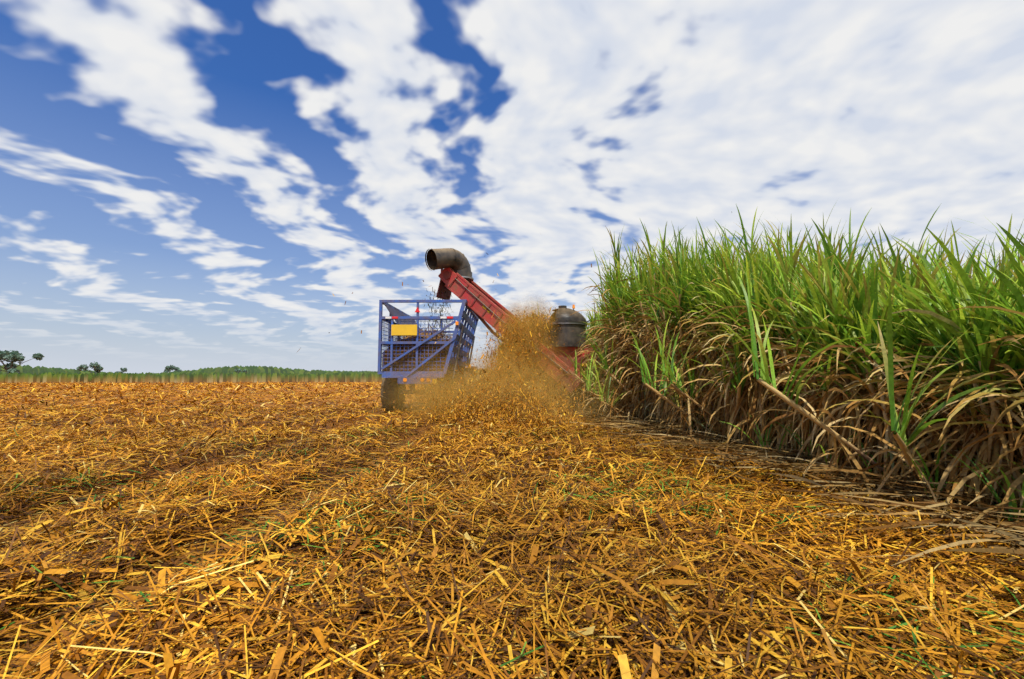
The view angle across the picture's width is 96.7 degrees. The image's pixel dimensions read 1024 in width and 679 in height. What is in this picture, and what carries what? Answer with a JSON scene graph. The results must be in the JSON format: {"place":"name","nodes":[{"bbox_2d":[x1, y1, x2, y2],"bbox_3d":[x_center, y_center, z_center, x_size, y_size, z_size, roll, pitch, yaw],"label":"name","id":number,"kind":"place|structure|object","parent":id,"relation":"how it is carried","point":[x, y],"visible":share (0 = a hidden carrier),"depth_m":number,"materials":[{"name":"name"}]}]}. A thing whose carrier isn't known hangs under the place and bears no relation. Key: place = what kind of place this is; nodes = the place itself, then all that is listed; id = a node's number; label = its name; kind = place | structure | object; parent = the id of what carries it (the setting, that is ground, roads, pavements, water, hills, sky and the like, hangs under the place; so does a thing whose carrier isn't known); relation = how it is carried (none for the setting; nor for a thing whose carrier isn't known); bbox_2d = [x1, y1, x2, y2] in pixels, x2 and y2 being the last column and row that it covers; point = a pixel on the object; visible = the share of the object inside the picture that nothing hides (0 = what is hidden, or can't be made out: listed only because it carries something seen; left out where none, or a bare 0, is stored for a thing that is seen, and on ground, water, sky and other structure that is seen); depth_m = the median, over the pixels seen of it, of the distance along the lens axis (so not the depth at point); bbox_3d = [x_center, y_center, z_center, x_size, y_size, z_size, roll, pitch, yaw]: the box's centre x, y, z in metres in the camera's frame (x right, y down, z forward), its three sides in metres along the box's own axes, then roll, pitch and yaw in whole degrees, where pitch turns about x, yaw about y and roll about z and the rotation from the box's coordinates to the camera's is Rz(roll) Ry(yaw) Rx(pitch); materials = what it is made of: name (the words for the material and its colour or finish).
{"place":"outdoors","nodes":[
{"label":"outdoors","id":0,"kind":"place"},
{"bbox_2d":[0,364,499,382],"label":"cane field","id":1,"kind":"structure","parent":0,"point":[38,374],"depth_m":108.76,"materials":[{"name":"green plant"}]},
{"bbox_2d":[297,226,723,427],"bbox_3d":[-0.275,0.095,15.031,10.783,5.104,13.420,1,-5,-12],"label":"flying chaff","id":2,"kind":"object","parent":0,"point":[534,325],"depth_m":15.27,"materials":[{"name":"plant"}]},
{"bbox_2d":[0,381,1023,678],"bbox_3d":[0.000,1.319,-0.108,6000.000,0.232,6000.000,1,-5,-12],"label":"ground","id":3,"kind":"structure","parent":0,"point":[292,467],"depth_m":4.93,"materials":[{"name":"yellow plant"}]},
{"bbox_2d":[0,350,43,373],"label":"tree","id":4,"kind":"object","parent":3,"relation":"on","point":[12,356],"visible":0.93,"depth_m":113.30,"materials":[{"name":"green plant"}]},
{"bbox_2d":[76,361,103,374],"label":"tree","id":5,"kind":"object","parent":3,"relation":"on","point":[97,367],"visible":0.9,"depth_m":125.97,"materials":[{"name":"green plant"}]},
{"bbox_2d":[114,368,127,372],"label":"tree","id":6,"kind":"object","parent":3,"relation":"on","point":[124,369],"visible":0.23,"depth_m":147.62,"materials":[{"name":"green plant"}]},
{"bbox_2d":[163,365,181,372],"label":"tree","id":7,"kind":"object","parent":3,"relation":"on","point":[170,368],"visible":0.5,"depth_m":153.33,"materials":[{"name":"green plant"}]},
{"bbox_2d":[232,368,247,373],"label":"tree","id":8,"kind":"object","parent":3,"relation":"on","point":[240,370],"visible":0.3,"depth_m":136.99,"materials":[{"name":"green plant"}]},
{"bbox_2d":[378,299,478,411],"bbox_3d":[-3.281,0.933,20.168,3.331,4.227,7.617,0,-5,1],"label":"cane trailer","id":9,"kind":"object","parent":3,"relation":"on","point":[418,353],"visible":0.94,"depth_m":16.65,"materials":[{"name":"blue paint"}]},
{"bbox_2d":[423,346,480,401],"bbox_3d":[-3.134,1.856,25.338,2.520,3.147,4.263,-1,-5,7],"label":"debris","id":10,"kind":"object","parent":3,"relation":"on","point":[432,386],"visible":0.21,"depth_m":23.73,"materials":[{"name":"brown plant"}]},
{"bbox_2d":[425,248,604,410],"bbox_3d":[1.272,-0.296,18.622,6.000,6.259,8.353,-3,-6,36],"label":"sugarcane harvester","id":11,"kind":"object","parent":3,"relation":"on","point":[455,274],"visible":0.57,"depth_m":16.73,"materials":[{"name":"red paint"}]},
{"bbox_2d":[384,382,658,440],"bbox_3d":[0.616,2.052,15.397,9.617,1.318,15.282,1,-5,-12],"label":"trash heap","id":12,"kind":"object","parent":3,"relation":"on","point":[543,416],"visible":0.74,"depth_m":13.32,"materials":[{"name":"plant"}]},
{"bbox_2d":[552,203,1023,458],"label":"plants","id":13,"kind":"object","parent":3,"relation":"on","point":[850,243],"visible":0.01,"depth_m":8.31,"materials":[{"name":"green plant"}]},
{"bbox_2d":[559,205,1023,577],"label":"cane row","id":14,"kind":"object","parent":3,"relation":"on","point":[984,464],"visible":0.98,"depth_m":5.39,"materials":[{"name":"green plant"}]},
{"bbox_2d":[587,204,1023,386],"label":"plants","id":15,"kind":"object","parent":3,"relation":"on","point":[930,248],"depth_m":8.96,"materials":[{"name":"green plant"}]},
{"bbox_2d":[590,218,1023,489],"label":"plants","id":16,"kind":"object","parent":3,"relation":"on","point":[887,286],"visible":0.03,"depth_m":6.65,"materials":[{"name":"green plant"}]},
{"bbox_2d":[758,227,1023,279],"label":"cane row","id":17,"kind":"object","parent":3,"relation":"on","point":[941,267],"visible":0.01,"depth_m":9.68,"materials":[{"name":"green plant"}]},
{"bbox_2d":[809,225,1005,286],"bbox_3d":[8.510,0.931,24.421,3.156,6.395,49.961,1,-5,-6],"label":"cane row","id":18,"kind":"object","parent":3,"relation":"on","point":[890,260],"depth_m":10.02,"materials":[{"name":"green plant"}]},
{"bbox_2d":[863,221,1023,277],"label":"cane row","id":19,"kind":"object","parent":3,"relation":"on","point":[956,250],"depth_m":10.94,"materials":[{"name":"green plant"}]},
{"bbox_2d":[931,235,1023,280],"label":"cane row","id":20,"kind":"object","parent":3,"relation":"on","point":[994,259],"depth_m":12.68,"materials":[{"name":"green plant"}]},
{"bbox_2d":[0,0,1023,373],"label":"sky","id":21,"kind":"structure","parent":0,"point":[186,185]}
]}

